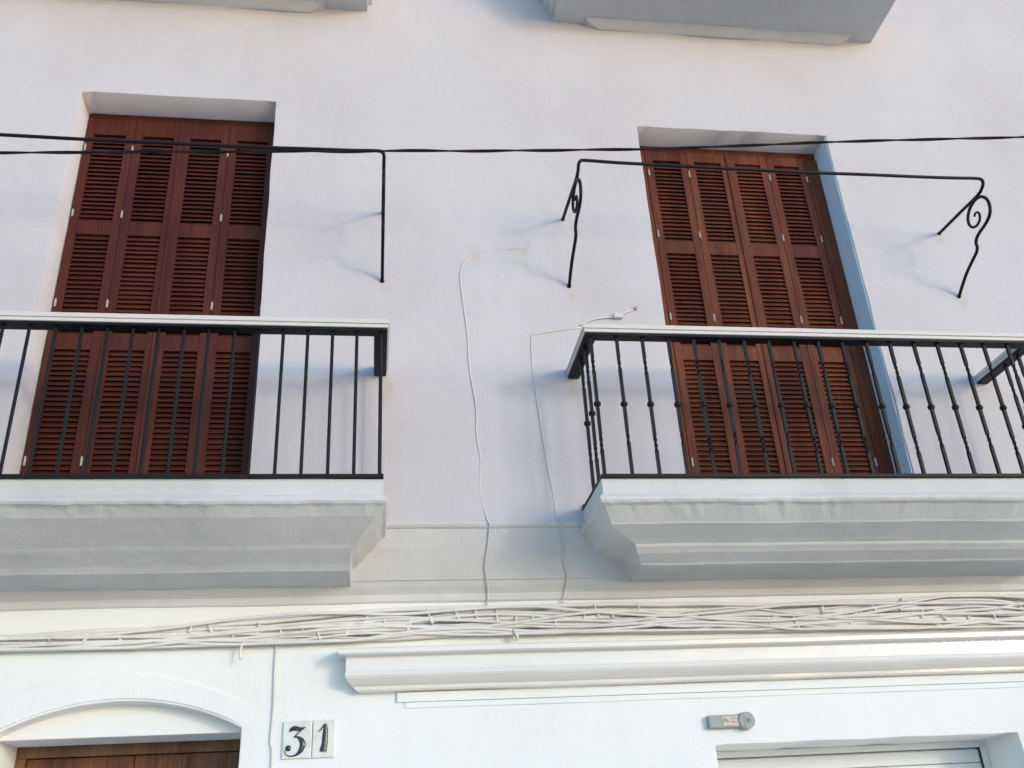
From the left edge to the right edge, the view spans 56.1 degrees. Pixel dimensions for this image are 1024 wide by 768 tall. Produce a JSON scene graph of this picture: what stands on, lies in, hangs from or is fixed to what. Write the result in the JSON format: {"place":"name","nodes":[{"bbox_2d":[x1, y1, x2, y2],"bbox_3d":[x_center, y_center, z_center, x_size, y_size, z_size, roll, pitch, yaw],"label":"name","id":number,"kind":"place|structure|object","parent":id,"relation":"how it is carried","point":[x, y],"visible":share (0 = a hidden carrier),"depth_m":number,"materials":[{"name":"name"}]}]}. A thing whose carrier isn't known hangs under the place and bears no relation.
{"place":"outdoors","nodes":[
{"label":"outdoors","id":0,"kind":"place"},
{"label":"street","id":1,"kind":"structure","parent":0,"visible":0},
{"bbox_2d":[0,0,1023,767],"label":"town house","id":2,"kind":"structure","parent":1,"relation":"on","point":[244,234],"depth_m":5.80,"materials":[{"name":"paint"}]},
{"bbox_2d":[26,756,135,767],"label":"entrance door","id":3,"kind":"structure","parent":2,"relation":"in","point":[117,761],"depth_m":5.03,"materials":[{"name":"brown wood"}]},
{"bbox_2d":[88,113,274,127],"bbox_3d":[-2.221,-1.769,6.526,1.236,0.074,0.034,1,-27,-8],"label":"door frame","id":4,"kind":"structure","parent":2,"relation":"in","point":[92,116],"depth_m":6.51,"materials":[{"name":"red wood"}]},
{"bbox_2d":[134,752,239,767],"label":"entrance door","id":5,"kind":"structure","parent":2,"relation":"in","point":[218,759],"depth_m":5.10,"materials":[{"name":"brown wood"}]},
{"bbox_2d":[0,133,385,282],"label":"awning frame","id":6,"kind":"object","parent":2,"relation":"attached to","point":[220,146],"visible":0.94,"depth_m":5.53,"materials":[{"name":"black metal"}]},
{"bbox_2d":[0,311,389,478],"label":"balcony railing","id":7,"kind":"object","parent":2,"relation":"on","point":[377,329],"visible":0.96,"depth_m":4.91,"materials":[{"name":"black metal"}]},
{"bbox_2d":[269,645,277,767],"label":"drop cable","id":8,"kind":"object","parent":2,"relation":"attached to","point":[273,705],"visible":1,"depth_m":4.87,"materials":[{"name":"white plastic"}]},
{"bbox_2d":[282,720,312,758],"bbox_3d":[-1.077,1.783,4.814,0.143,0.180,0.023,1,-27,-8],"label":"number tile","id":9,"kind":"object","parent":2,"relation":"attached to","point":[297,740],"visible":1,"depth_m":4.81,"materials":[{"name":"white ceramic"}]},
{"bbox_2d":[312,719,335,757],"bbox_3d":[-0.947,1.785,4.833,0.112,0.180,0.023,1,-27,-8],"label":"number tile","id":10,"kind":"object","parent":2,"relation":"attached to","point":[323,743],"visible":1,"depth_m":4.83,"materials":[{"name":"white ceramic"}]},
{"bbox_2d":[460,247,520,604],"bbox_3d":[-0.077,0.151,5.604,0.347,2.299,0.223,-13,-29,18],"label":"wall wire","id":11,"kind":"object","parent":2,"relation":"attached to","point":[476,412],"depth_m":5.58,"materials":[{"name":"grey paint"}]},
{"bbox_2d":[0,598,1014,646],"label":"wall cable","id":12,"kind":"object","parent":2,"relation":"attached to","point":[657,621],"depth_m":5.24,"materials":[{"name":"plastic"}]},
{"bbox_2d":[0,601,1023,640],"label":"wall cable","id":13,"kind":"object","parent":2,"relation":"attached to","point":[500,607],"depth_m":5.21,"materials":[{"name":"white plastic"}]},
{"bbox_2d":[0,618,1023,650],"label":"wall cable","id":14,"kind":"object","parent":2,"relation":"attached to","point":[474,628],"depth_m":5.15,"materials":[{"name":"white plastic"}]},
{"bbox_2d":[0,594,1023,639],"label":"wall cable","id":15,"kind":"object","parent":2,"relation":"attached to","point":[555,616],"depth_m":5.21,"materials":[{"name":"white plastic"}]},
{"bbox_2d":[0,619,1023,647],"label":"wall cable","id":16,"kind":"object","parent":2,"relation":"attached to","point":[604,631],"depth_m":5.21,"materials":[{"name":"white plastic"}]},
{"bbox_2d":[0,605,1023,644],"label":"wall cable","id":17,"kind":"object","parent":2,"relation":"attached to","point":[528,623],"depth_m":5.18,"materials":[{"name":"plastic"}]},
{"bbox_2d":[0,602,1023,651],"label":"wall cable","id":18,"kind":"object","parent":2,"relation":"attached to","point":[536,615],"depth_m":5.22,"materials":[{"name":"white plastic"}]},
{"bbox_2d":[0,611,1023,641],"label":"wall cable","id":19,"kind":"object","parent":2,"relation":"attached to","point":[794,615],"depth_m":5.35,"materials":[{"name":"plastic"}]},
{"bbox_2d":[0,136,1023,154],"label":"overhead cable","id":20,"kind":"object","parent":2,"relation":"attached to","point":[474,150],"visible":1,"depth_m":5.01,"materials":[{"name":"black rubber"}]},
{"bbox_2d":[0,621,1023,652],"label":"wall cable","id":21,"kind":"object","parent":2,"relation":"attached to","point":[782,630],"depth_m":5.31,"materials":[{"name":"plastic"}]},
{"bbox_2d":[2,605,1023,641],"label":"wall cable","id":22,"kind":"object","parent":2,"relation":"attached to","point":[608,618],"depth_m":5.29,"materials":[{"name":"white plastic"}]},
{"bbox_2d":[512,628,518,640],"bbox_3d":[0.015,1.353,5.171,0.038,0.069,0.068,1,-27,-8],"label":"wall hook","id":23,"kind":"object","parent":2,"relation":"attached to","point":[516,635],"depth_m":5.14,"materials":[{"name":"grey paint"}]},
{"bbox_2d":[19,605,1023,641],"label":"wall cable","id":24,"kind":"object","parent":2,"relation":"attached to","point":[512,618],"depth_m":5.25,"materials":[{"name":"white plastic"}]},
{"bbox_2d":[0,594,1023,635],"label":"wall cable","id":25,"kind":"object","parent":24,"relation":"on","point":[431,608],"depth_m":5.22,"materials":[{"name":"white plastic"}]},
{"bbox_2d":[26,616,1023,651],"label":"wall cable","id":26,"kind":"object","parent":2,"relation":"attached to","point":[595,623],"depth_m":5.25,"materials":[{"name":"plastic"}]},
{"bbox_2d":[239,641,244,659],"bbox_3d":[-1.217,1.354,4.990,0.384,0.155,0.037,4,-28,-13],"label":"drop cable","id":27,"kind":"object","parent":26,"relation":"hanging from","point":[240,650],"visible":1,"depth_m":4.92,"materials":[{"name":"white plastic"}]},
{"bbox_2d":[57,605,1023,635],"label":"wall cable","id":28,"kind":"object","parent":2,"relation":"attached to","point":[364,616],"depth_m":5.17,"materials":[{"name":"white plastic"}]},
{"bbox_2d":[63,610,1023,641],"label":"wall cable","id":29,"kind":"object","parent":2,"relation":"attached to","point":[925,616],"depth_m":5.50,"materials":[{"name":"plastic"}]},
{"bbox_2d":[164,611,942,645],"bbox_3d":[0.217,1.324,5.215,13.920,0.120,0.019,1,-27,-8],"label":"wall cable","id":30,"kind":"object","parent":2,"relation":"attached to","point":[484,633],"depth_m":5.10,"materials":[{"name":"plastic"}]},
{"bbox_2d":[531,327,579,610],"bbox_3d":[0.297,0.445,5.593,0.320,1.707,0.209,1,-27,-8],"label":"wall wire","id":31,"kind":"object","parent":2,"relation":"attached to","point":[545,452],"depth_m":5.51,"materials":[{"name":"grey paint"}]},
{"bbox_2d":[139,624,1023,648],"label":"wall cable","id":32,"kind":"object","parent":2,"relation":"attached to","point":[447,634],"depth_m":5.11,"materials":[{"name":"white plastic"}]},
{"bbox_2d":[580,306,637,325],"bbox_3d":[0.603,-0.426,5.980,0.379,0.144,0.032,1,-27,-8],"label":"wire connector","id":33,"kind":"object","parent":2,"relation":"attached to","point":[617,316],"visible":0.99,"depth_m":5.97,"materials":[{"name":"grey paint"}]},
{"bbox_2d":[706,712,754,730],"bbox_3d":[1.169,1.798,5.117,0.254,0.094,0.054,1,-27,-8],"label":"wall sign","id":34,"kind":"object","parent":2,"relation":"attached to","point":[744,721],"visible":1,"depth_m":5.10,"materials":[{"name":"grey plastic"}]},
{"bbox_2d":[639,146,894,473],"bbox_3d":[1.624,-0.439,6.390,1.406,2.864,0.054,1,-27,-8],"label":"door frame","id":35,"kind":"structure","parent":2,"relation":"in","point":[873,417],"depth_m":6.54,"materials":[{"name":"brown wood"}]},
{"bbox_2d":[561,159,991,298],"bbox_3d":[1.699,-0.971,6.126,2.687,0.575,0.570,1,-27,-8],"label":"awning frame","id":36,"kind":"object","parent":2,"relation":"attached to","point":[969,204],"visible":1,"depth_m":6.04,"materials":[{"name":"black metal"}]},
{"bbox_2d":[565,324,1023,510],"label":"balcony railing","id":37,"kind":"object","parent":2,"relation":"on","point":[1012,344],"visible":0.99,"depth_m":5.36,"materials":[{"name":"black metal"}]},
{"bbox_2d":[717,748,981,767],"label":"garage door","id":38,"kind":"structure","parent":2,"relation":"in","point":[947,758],"depth_m":5.51,"materials":[{"name":"paint"}]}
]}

